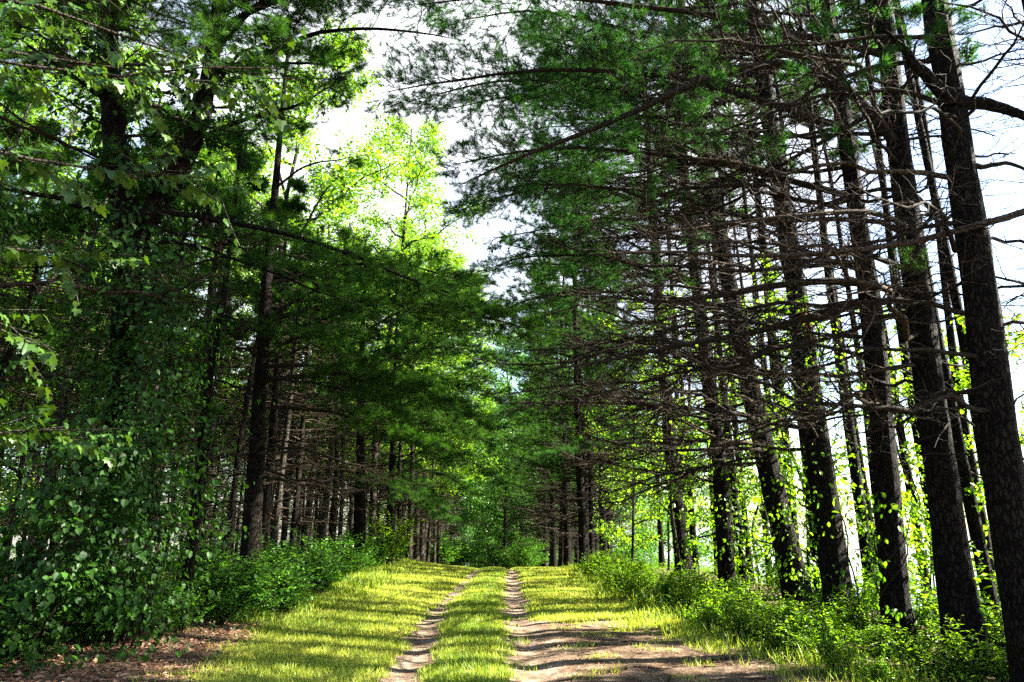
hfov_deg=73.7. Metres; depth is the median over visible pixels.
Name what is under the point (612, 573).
shrub
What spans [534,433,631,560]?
broadleaf tree
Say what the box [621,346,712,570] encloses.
sapling
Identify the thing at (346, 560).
shrub
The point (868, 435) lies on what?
plantation pine
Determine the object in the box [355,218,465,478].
broadleaf tree
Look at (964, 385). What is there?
sapling
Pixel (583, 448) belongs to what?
pine tree
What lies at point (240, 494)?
plantation pine
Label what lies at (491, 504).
broadleaf tree
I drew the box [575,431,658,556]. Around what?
sapling
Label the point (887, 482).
pine tree
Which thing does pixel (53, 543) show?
plantation pine
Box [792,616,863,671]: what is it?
shrub
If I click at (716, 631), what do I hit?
tall weeds
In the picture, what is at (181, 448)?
plantation pine
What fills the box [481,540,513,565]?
shrub
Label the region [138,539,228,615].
shrub
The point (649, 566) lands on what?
shrub
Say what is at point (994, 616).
tall shrub
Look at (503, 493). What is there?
plantation pine
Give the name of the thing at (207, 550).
shrub
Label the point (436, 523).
broadleaf tree
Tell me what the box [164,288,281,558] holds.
plantation pine
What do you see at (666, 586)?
shrub
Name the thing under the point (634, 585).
shrub
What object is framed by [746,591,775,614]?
shrub
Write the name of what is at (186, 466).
plantation pine
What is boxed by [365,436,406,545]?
plantation pine
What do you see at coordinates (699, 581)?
shrub
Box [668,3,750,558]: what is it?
plantation pine
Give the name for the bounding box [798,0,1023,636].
plantation pine
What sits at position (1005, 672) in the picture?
shrub
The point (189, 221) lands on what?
plantation pine
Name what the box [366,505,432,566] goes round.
shrub
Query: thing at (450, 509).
plantation pine
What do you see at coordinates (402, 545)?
shrub
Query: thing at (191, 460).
plantation pine
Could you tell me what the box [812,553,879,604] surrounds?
tall shrub
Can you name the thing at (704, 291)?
plantation pine
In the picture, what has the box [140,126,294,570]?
plantation pine
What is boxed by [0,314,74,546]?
plantation pine
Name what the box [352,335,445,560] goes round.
plantation pine
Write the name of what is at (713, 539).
plantation pine
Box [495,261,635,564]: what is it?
plantation pine
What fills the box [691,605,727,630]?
shrub
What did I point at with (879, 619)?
shrub
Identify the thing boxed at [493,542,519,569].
shrub
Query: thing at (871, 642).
shrub
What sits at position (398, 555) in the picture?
shrub
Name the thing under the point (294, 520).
plantation pine
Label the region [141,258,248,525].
plantation pine
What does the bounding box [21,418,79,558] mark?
plantation pine
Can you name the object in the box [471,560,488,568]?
shrub
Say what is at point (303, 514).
plantation pine
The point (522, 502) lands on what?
plantation pine
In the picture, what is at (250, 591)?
shrub
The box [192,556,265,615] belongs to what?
shrub
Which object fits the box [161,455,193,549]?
plantation pine
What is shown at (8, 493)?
sapling
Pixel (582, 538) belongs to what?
plantation pine
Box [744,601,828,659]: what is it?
shrub
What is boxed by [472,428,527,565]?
broadleaf tree
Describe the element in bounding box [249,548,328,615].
shrub
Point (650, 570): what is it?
shrub
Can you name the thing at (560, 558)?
plantation pine
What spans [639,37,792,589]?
plantation pine
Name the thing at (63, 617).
bramble
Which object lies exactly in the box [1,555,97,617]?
shrub
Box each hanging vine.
[0,191,105,575]
[9,224,282,662]
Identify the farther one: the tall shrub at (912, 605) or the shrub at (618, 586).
the shrub at (618, 586)
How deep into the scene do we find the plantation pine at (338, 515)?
50.34 m
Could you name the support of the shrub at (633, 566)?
on the ground at (413, 665)
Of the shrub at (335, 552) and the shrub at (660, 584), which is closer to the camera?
the shrub at (660, 584)
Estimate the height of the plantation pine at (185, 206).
10.216 m
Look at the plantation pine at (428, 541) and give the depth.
37.70 m
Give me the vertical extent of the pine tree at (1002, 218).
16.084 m
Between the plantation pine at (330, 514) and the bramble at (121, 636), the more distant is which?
the plantation pine at (330, 514)
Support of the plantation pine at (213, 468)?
on the ground at (413, 665)
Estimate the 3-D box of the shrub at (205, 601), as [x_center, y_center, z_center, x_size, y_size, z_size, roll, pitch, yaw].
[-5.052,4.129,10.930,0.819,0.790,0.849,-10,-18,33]
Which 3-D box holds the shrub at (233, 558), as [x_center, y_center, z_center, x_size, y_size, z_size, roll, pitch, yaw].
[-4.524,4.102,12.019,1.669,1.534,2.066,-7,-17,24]
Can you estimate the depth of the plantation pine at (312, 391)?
28.24 m
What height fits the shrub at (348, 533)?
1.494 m
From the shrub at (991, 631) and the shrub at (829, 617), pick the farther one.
the shrub at (829, 617)
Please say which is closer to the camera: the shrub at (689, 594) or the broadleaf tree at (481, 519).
the shrub at (689, 594)
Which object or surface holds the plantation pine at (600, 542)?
on the ground at (413, 665)
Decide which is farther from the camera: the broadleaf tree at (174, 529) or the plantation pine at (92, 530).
the broadleaf tree at (174, 529)
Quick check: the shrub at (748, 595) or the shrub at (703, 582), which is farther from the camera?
the shrub at (703, 582)
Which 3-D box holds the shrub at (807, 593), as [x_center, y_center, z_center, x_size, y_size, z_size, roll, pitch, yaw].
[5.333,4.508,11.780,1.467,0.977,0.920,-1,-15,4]
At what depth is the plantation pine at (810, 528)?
16.11 m
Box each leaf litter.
[0,591,279,681]
[422,607,811,681]
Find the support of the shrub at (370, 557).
on the ground at (413, 665)
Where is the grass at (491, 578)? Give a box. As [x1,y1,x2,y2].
[129,561,836,681]
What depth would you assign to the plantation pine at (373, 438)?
29.93 m
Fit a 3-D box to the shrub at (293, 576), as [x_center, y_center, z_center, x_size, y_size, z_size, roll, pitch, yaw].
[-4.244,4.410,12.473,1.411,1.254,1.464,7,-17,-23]
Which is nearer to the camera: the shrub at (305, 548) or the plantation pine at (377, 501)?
the shrub at (305, 548)
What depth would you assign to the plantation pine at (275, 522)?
19.68 m
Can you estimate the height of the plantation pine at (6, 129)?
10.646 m
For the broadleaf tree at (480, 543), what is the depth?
70.85 m
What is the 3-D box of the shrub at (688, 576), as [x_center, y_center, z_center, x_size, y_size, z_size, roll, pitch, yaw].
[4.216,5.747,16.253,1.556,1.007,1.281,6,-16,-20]
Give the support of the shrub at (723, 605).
on the ground at (413, 665)
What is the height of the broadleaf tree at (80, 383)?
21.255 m
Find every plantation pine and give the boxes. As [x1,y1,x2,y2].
[0,80,88,497]
[0,95,222,522]
[0,98,38,470]
[0,115,95,525]
[0,124,176,575]
[0,177,154,561]
[0,197,65,526]
[0,237,155,551]
[0,259,64,522]
[0,306,109,566]
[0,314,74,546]
[0,332,53,531]
[0,368,82,558]
[0,387,56,549]
[2,272,109,522]
[2,389,36,522]
[9,364,85,531]
[11,241,195,566]
[14,440,47,544]
[21,105,290,581]
[21,324,88,551]
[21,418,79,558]
[30,235,200,539]
[63,383,104,547]
[70,239,201,538]
[80,237,245,539]
[134,319,199,558]
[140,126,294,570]
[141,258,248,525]
[141,364,213,557]
[141,366,187,519]
[146,176,319,571]
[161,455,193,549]
[163,450,190,551]
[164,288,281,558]
[165,412,194,554]
[168,353,246,558]
[168,361,240,534]
[170,393,243,528]
[171,383,244,537]
[172,441,224,546]
[174,271,298,558]
[179,411,234,535]
[181,447,230,544]
[184,436,231,549]
[212,420,267,555]
[213,357,285,540]
[214,283,303,526]
[216,448,240,540]
[219,225,375,553]
[223,377,288,536]
[236,228,369,551]
[239,372,312,531]
[245,322,343,553]
[267,368,324,540]
[272,225,392,548]
[278,386,325,545]
[278,462,306,540]
[284,269,388,549]
[286,460,313,550]
[288,392,328,547]
[289,370,372,531]
[291,408,348,545]
[291,413,337,539]
[298,359,379,540]
[304,399,366,537]
[305,454,339,544]
[312,467,347,537]
[322,463,348,540]
[333,390,402,538]
[336,490,368,536]
[337,437,386,536]
[344,464,388,529]
[346,357,403,533]
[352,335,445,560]
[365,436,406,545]
[366,432,428,539]
[366,463,387,536]
[376,465,414,533]
[379,412,431,541]
[381,389,440,559]
[395,442,425,556]
[415,417,463,562]
[420,424,461,563]
[421,413,467,563]
[428,437,470,564]
[436,466,467,551]
[444,488,468,563]
[468,130,656,567]
[482,231,644,566]
[483,258,597,566]
[486,343,572,566]
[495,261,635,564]
[496,161,680,557]
[497,346,598,566]
[500,273,640,566]
[500,393,556,562]
[508,379,578,566]
[510,202,662,555]
[514,427,573,550]
[528,218,666,557]
[533,318,595,564]
[541,311,665,556]
[544,298,654,558]
[626,148,685,567]
[631,111,713,572]
[635,72,706,556]
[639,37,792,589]
[653,110,720,572]
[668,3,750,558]
[672,43,774,583]
[673,224,718,545]
[684,0,824,581]
[709,0,828,553]
[710,108,774,585]
[711,8,839,543]
[719,0,862,598]
[750,0,911,608]
[763,63,903,570]
[767,0,928,577]
[779,0,1014,564]
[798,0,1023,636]
[802,0,933,609]
[819,14,959,565]
[830,0,1023,567]
[847,0,1023,600]
[938,0,1023,400]
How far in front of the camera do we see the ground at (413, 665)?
9.15 m
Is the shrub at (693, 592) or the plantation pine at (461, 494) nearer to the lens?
the shrub at (693, 592)
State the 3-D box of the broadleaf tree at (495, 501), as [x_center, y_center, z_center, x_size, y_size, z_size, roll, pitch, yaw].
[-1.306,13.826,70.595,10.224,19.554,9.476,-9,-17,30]
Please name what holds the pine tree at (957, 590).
on the ground at (413, 665)
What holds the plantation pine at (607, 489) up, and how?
on the ground at (413, 665)
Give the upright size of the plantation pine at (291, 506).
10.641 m
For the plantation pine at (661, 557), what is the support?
on the ground at (413, 665)
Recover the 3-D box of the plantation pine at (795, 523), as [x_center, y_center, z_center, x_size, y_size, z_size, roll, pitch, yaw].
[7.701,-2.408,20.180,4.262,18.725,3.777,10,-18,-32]
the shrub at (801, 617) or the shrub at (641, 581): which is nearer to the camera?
the shrub at (801, 617)
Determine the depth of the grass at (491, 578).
11.18 m
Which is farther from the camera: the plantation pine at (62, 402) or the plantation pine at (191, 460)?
the plantation pine at (191, 460)
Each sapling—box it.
[0,213,113,583]
[0,234,66,498]
[0,245,35,423]
[0,256,20,435]
[573,296,676,560]
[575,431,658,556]
[615,289,768,577]
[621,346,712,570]
[656,299,780,556]
[679,249,866,581]
[704,401,804,583]
[709,434,805,565]
[831,334,935,613]
[861,305,979,592]
[896,313,1023,569]
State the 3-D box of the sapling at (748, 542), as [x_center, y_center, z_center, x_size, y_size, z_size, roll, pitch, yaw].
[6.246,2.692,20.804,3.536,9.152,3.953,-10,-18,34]
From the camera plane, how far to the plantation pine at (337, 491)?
35.44 m
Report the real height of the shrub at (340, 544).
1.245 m
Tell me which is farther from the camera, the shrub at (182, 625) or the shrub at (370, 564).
the shrub at (370, 564)
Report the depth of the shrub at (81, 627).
8.61 m
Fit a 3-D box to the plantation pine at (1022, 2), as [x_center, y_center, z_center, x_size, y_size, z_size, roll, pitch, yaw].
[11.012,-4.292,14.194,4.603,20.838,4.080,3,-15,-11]
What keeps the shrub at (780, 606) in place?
on the ground at (413, 665)
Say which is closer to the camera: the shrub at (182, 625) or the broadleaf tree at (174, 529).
the shrub at (182, 625)
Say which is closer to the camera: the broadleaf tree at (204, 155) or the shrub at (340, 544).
the shrub at (340, 544)
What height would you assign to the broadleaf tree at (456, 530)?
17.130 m
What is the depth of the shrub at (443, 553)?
43.97 m
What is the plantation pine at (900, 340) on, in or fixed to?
on the ground at (413, 665)
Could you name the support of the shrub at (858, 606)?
on the ground at (413, 665)
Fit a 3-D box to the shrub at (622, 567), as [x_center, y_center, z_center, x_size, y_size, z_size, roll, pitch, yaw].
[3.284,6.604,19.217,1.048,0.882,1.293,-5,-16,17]
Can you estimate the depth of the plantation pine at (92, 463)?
28.33 m
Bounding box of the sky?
[0,0,1023,566]
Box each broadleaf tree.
[0,0,182,404]
[0,0,188,426]
[0,279,32,536]
[0,339,102,559]
[0,438,87,559]
[31,223,185,537]
[35,109,266,458]
[90,146,319,461]
[152,450,226,557]
[153,379,242,555]
[156,372,278,558]
[180,10,423,524]
[217,260,323,496]
[237,155,418,553]
[274,385,348,547]
[298,247,434,536]
[307,110,493,540]
[352,210,480,561]
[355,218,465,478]
[377,243,496,561]
[381,465,473,565]
[384,247,505,561]
[396,328,482,559]
[402,379,487,558]
[419,423,474,546]
[448,327,549,568]
[448,453,498,565]
[450,475,493,566]
[458,384,534,560]
[460,438,513,554]
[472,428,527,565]
[474,378,573,560]
[477,424,543,561]
[511,428,573,566]
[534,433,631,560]
[597,405,673,567]
[597,411,673,567]
[598,432,665,561]
[626,411,712,571]
[629,454,712,567]
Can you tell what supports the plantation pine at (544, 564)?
on the ground at (413, 665)
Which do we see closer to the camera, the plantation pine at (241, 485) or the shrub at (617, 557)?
the shrub at (617, 557)
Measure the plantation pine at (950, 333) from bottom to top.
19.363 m
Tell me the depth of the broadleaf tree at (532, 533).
63.35 m
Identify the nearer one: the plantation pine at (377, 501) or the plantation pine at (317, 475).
the plantation pine at (317, 475)
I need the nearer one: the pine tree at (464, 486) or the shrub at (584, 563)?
the shrub at (584, 563)
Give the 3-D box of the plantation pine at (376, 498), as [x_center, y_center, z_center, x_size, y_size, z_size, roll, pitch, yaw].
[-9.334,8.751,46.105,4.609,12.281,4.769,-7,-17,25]
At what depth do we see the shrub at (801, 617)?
9.55 m
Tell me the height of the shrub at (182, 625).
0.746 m
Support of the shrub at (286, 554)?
on the ground at (413, 665)
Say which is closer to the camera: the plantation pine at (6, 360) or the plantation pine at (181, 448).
the plantation pine at (6, 360)
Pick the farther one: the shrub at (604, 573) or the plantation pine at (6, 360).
the shrub at (604, 573)
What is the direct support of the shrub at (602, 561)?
on the ground at (413, 665)
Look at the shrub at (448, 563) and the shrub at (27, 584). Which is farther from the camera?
the shrub at (448, 563)
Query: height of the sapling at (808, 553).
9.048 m
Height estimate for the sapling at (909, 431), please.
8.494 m
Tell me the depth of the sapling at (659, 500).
21.60 m
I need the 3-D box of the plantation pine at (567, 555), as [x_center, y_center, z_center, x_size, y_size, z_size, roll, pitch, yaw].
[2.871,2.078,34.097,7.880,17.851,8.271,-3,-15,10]
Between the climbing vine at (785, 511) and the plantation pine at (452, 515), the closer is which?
the climbing vine at (785, 511)
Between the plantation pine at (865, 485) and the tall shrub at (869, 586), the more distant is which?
the plantation pine at (865, 485)
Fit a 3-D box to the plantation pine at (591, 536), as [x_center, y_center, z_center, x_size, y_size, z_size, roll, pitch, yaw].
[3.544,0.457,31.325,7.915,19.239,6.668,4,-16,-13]
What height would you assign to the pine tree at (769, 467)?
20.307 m
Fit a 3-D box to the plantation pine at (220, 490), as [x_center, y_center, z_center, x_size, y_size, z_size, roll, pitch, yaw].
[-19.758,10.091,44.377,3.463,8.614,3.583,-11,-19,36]
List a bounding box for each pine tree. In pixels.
[0,0,290,422]
[159,57,565,575]
[171,137,285,625]
[215,194,367,551]
[305,261,514,563]
[359,0,969,655]
[365,274,519,554]
[365,309,503,560]
[386,0,908,627]
[391,0,1023,676]
[432,0,815,609]
[460,78,701,575]
[468,0,772,601]
[573,0,1023,492]
[609,0,1023,681]
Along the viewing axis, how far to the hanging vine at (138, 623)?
8.87 m
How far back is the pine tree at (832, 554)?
13.10 m
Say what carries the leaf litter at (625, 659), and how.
on the ground at (413, 665)
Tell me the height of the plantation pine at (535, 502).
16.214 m
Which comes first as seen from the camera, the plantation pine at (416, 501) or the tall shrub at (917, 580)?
the tall shrub at (917, 580)
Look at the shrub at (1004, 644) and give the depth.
8.56 m
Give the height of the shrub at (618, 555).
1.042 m
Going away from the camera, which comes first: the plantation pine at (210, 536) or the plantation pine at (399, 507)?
the plantation pine at (399, 507)
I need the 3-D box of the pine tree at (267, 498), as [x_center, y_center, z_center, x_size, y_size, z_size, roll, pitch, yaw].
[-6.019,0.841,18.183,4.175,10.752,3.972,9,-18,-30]
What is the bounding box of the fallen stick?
[633,666,672,668]
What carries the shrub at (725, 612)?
on the ground at (413, 665)
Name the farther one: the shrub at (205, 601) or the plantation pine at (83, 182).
the plantation pine at (83, 182)
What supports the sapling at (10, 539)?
on the ground at (413, 665)
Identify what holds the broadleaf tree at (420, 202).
on the ground at (413, 665)
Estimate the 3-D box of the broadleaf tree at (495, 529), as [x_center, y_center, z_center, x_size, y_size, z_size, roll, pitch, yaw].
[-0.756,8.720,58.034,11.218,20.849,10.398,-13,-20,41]
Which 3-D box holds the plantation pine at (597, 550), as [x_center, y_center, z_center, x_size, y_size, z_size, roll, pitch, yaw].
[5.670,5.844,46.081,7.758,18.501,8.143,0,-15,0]
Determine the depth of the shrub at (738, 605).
11.94 m
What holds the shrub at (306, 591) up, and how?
on the ground at (413, 665)
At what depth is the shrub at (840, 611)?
11.22 m
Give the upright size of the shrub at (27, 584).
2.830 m
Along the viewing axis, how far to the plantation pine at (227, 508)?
47.59 m
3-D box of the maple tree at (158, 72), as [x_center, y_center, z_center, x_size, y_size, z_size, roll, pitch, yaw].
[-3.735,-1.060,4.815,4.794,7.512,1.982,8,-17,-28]
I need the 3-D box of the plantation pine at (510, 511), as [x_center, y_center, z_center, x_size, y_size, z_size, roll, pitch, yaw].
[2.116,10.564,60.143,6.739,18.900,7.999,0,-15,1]
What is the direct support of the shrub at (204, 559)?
on the ground at (413, 665)
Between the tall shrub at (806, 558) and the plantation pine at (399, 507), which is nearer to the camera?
the tall shrub at (806, 558)
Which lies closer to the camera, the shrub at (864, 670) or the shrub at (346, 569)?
the shrub at (864, 670)
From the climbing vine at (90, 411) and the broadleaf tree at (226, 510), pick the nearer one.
the climbing vine at (90, 411)
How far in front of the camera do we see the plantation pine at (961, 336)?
14.35 m
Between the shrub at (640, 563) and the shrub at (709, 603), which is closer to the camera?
the shrub at (709, 603)
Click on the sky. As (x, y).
(355, 120)
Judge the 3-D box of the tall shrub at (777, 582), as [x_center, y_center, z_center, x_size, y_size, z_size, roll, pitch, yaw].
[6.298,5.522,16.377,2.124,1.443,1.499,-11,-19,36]
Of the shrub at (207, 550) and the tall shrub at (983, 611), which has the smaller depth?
the tall shrub at (983, 611)
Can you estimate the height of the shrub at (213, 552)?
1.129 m
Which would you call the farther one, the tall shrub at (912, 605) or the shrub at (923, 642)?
the tall shrub at (912, 605)
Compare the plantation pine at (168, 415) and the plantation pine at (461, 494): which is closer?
the plantation pine at (168, 415)
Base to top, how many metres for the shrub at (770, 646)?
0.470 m
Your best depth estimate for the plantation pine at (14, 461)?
35.47 m
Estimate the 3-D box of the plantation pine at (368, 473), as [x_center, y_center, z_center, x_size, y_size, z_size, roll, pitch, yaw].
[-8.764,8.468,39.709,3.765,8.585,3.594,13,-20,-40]
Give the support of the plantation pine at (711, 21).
on the ground at (413, 665)
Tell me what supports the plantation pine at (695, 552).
on the ground at (413, 665)
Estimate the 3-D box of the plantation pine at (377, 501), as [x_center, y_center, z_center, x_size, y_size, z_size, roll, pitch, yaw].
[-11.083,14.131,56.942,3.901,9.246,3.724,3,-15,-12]
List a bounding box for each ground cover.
[0,554,364,674]
[600,562,1006,681]
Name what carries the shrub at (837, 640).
on the ground at (413, 665)
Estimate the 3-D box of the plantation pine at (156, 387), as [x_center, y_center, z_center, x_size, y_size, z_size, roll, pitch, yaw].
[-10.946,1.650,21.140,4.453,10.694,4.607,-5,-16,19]
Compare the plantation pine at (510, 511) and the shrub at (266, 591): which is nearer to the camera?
the shrub at (266, 591)
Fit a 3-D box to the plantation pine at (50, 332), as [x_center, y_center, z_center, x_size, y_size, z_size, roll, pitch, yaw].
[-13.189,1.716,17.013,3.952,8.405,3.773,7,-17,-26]
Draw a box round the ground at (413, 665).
[0,560,1006,681]
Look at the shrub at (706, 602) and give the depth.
12.83 m
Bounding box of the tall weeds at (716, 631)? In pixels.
[561,560,963,681]
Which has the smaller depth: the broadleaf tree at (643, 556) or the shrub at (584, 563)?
the shrub at (584, 563)
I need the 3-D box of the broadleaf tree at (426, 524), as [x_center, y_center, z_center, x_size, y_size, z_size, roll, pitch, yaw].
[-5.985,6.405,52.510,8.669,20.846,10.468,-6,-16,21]
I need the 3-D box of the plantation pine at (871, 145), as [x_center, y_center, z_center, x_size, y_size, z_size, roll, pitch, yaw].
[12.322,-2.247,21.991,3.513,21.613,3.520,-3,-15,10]
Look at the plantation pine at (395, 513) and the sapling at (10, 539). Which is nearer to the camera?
the sapling at (10, 539)
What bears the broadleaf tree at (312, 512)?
on the ground at (413, 665)
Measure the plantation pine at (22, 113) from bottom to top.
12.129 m
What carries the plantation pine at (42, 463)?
on the ground at (413, 665)
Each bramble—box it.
[0,540,107,660]
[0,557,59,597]
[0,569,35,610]
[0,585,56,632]
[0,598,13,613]
[63,546,189,644]
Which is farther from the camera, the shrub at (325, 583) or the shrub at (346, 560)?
the shrub at (346, 560)
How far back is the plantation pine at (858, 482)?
15.76 m
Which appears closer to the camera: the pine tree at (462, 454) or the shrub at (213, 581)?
the shrub at (213, 581)
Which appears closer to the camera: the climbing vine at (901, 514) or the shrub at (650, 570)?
the climbing vine at (901, 514)
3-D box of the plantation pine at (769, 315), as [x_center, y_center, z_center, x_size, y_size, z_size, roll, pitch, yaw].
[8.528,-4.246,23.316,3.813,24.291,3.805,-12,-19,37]
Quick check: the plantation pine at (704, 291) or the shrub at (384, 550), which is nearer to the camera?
the shrub at (384, 550)
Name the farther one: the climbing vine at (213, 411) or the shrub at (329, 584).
the shrub at (329, 584)
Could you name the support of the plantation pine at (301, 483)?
on the ground at (413, 665)
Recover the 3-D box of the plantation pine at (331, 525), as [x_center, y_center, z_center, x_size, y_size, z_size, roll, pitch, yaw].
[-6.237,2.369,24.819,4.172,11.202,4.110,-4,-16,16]
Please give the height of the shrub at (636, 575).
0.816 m
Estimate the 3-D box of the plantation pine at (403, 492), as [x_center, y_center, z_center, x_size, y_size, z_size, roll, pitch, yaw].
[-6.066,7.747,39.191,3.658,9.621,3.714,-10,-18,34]
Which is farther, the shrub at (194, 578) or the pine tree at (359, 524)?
the pine tree at (359, 524)
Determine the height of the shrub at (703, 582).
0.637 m
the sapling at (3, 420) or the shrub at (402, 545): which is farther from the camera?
the shrub at (402, 545)
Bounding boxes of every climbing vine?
[0,187,248,656]
[19,7,210,243]
[100,59,254,205]
[149,262,255,626]
[643,460,717,573]
[662,459,779,597]
[708,417,820,604]
[748,292,910,624]
[831,488,939,644]
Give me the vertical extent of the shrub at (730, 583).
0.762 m
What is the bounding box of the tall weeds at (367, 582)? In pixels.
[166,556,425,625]
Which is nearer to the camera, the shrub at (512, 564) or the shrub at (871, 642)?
the shrub at (871, 642)
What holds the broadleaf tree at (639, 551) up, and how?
on the ground at (413, 665)
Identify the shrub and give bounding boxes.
[0,418,220,676]
[0,586,74,660]
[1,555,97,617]
[27,534,141,645]
[36,531,152,573]
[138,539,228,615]
[152,520,239,584]
[157,584,222,632]
[167,546,222,599]
[173,577,221,620]
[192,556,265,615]
[193,547,289,621]
[194,550,274,618]
[195,527,310,584]
[195,585,255,626]
[204,529,327,608]
[216,552,300,617]
[238,542,293,565]
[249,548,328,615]
[260,546,322,613]
[261,536,328,586]
[261,539,303,567]
[280,534,365,583]
[280,581,319,603]
[288,528,356,594]
[295,530,360,569]
[296,535,314,554]
[303,523,350,553]
[307,535,366,562]
[308,532,362,576]
[311,574,337,591]
[318,526,371,549]
[333,555,358,579]
[342,538,381,559]
[342,548,370,574]
[349,531,385,568]
[353,546,390,569]
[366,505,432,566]
[366,535,394,567]
[374,529,409,557]
[394,536,411,557]
[424,530,476,564]
[446,543,461,564]
[447,540,476,565]
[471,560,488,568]
[480,538,509,566]
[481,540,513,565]
[489,519,545,566]
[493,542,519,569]
[501,544,526,568]
[505,538,549,566]
[577,546,608,576]
[577,552,592,572]
[577,556,605,576]
[585,564,641,589]
[594,562,619,580]
[595,555,661,597]
[596,546,633,564]
[599,551,611,564]
[599,567,615,579]
[605,552,625,564]
[608,562,652,586]
[609,559,645,577]
[609,568,658,592]
[611,575,637,593]
[615,567,655,599]
[617,557,648,574]
[626,564,655,580]
[630,590,654,610]
[631,554,657,565]
[635,556,663,574]
[640,560,658,571]
[643,567,661,588]
[645,564,658,576]
[645,572,676,597]
[646,571,685,604]
[648,561,716,599]
[661,578,707,610]
[671,574,708,603]
[672,583,707,604]
[677,564,715,593]
[677,606,704,624]
[681,587,729,616]
[686,577,746,612]
[689,573,716,593]
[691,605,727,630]
[693,597,730,625]
[696,587,767,631]
[702,538,763,581]
[711,578,787,638]
[712,591,734,617]
[713,572,759,599]
[714,602,795,642]
[716,580,773,610]
[720,591,765,618]
[731,584,774,606]
[739,541,812,598]
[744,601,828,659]
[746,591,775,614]
[746,620,784,637]
[756,625,787,654]
[764,594,814,629]
[766,604,782,625]
[771,601,839,651]
[773,599,785,612]
[779,574,853,616]
[792,595,875,642]
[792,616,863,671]
[801,533,852,592]
[806,575,879,638]
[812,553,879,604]
[814,586,878,632]
[815,624,860,657]
[832,650,901,681]
[842,608,925,657]
[843,620,878,649]
[859,571,879,608]
[863,567,933,627]
[869,552,1002,643]
[869,610,919,638]
[875,541,995,640]
[875,557,933,602]
[886,634,968,675]
[893,606,1006,681]
[912,593,1006,666]
[919,636,934,650]
[966,638,1005,656]
[972,638,1008,681]
[973,548,1000,605]
[974,578,1007,661]
[986,611,1002,640]
[987,575,1002,631]
[987,618,1005,655]
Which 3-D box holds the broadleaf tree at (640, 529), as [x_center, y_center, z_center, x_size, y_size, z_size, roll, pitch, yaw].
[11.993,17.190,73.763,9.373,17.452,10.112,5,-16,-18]
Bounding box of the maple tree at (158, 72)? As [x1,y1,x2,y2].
[0,0,330,468]
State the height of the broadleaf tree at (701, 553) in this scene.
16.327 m
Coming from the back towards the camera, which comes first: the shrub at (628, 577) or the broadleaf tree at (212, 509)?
the broadleaf tree at (212, 509)
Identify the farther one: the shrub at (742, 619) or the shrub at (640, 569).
the shrub at (640, 569)
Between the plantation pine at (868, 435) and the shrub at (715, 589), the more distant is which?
the plantation pine at (868, 435)
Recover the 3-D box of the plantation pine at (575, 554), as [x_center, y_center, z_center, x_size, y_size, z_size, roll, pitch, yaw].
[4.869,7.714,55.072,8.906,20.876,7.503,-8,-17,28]
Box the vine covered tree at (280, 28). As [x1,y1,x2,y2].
[0,0,506,638]
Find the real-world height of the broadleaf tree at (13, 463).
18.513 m
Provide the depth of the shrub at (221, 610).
10.45 m
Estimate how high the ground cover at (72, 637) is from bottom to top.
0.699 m
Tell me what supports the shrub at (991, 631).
on the ground at (413, 665)
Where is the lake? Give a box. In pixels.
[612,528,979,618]
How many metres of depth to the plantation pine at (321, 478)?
31.80 m
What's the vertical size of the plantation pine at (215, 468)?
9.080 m
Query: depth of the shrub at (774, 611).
11.90 m
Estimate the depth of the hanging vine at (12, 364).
9.41 m
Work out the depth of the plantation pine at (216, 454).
28.56 m
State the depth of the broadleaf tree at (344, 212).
37.45 m
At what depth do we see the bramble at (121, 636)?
8.86 m
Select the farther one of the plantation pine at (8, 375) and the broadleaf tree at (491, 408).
the broadleaf tree at (491, 408)
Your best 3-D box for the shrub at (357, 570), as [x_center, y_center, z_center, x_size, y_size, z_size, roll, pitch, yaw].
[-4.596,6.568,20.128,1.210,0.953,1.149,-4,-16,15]
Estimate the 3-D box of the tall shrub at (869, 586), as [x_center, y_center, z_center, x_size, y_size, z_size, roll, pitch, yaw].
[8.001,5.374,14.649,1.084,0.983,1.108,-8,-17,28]
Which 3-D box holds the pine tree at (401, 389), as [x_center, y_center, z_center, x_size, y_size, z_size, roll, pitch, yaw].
[-2.984,-1.227,13.736,7.552,12.674,5.239,-7,-17,25]
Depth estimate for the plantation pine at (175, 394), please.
26.41 m
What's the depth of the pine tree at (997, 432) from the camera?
7.68 m
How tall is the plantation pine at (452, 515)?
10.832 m
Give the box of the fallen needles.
[379,596,824,681]
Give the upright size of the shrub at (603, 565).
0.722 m
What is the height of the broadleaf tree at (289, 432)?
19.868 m
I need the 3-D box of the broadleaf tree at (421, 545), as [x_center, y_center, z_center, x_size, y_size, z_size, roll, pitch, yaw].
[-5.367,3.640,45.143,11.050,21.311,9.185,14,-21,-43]
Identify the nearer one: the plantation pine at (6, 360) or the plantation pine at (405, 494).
the plantation pine at (6, 360)
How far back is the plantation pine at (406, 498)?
44.37 m
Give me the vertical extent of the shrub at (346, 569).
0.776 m
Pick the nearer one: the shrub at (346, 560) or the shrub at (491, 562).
the shrub at (346, 560)
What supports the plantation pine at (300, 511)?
on the ground at (413, 665)
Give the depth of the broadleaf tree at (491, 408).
50.08 m
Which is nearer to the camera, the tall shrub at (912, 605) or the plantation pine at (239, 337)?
the tall shrub at (912, 605)
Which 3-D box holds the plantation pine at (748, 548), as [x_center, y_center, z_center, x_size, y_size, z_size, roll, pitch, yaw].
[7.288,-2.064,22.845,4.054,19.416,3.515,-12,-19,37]
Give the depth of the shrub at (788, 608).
10.74 m
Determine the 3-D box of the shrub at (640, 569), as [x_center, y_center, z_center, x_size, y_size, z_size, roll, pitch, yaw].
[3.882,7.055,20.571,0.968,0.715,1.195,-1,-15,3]

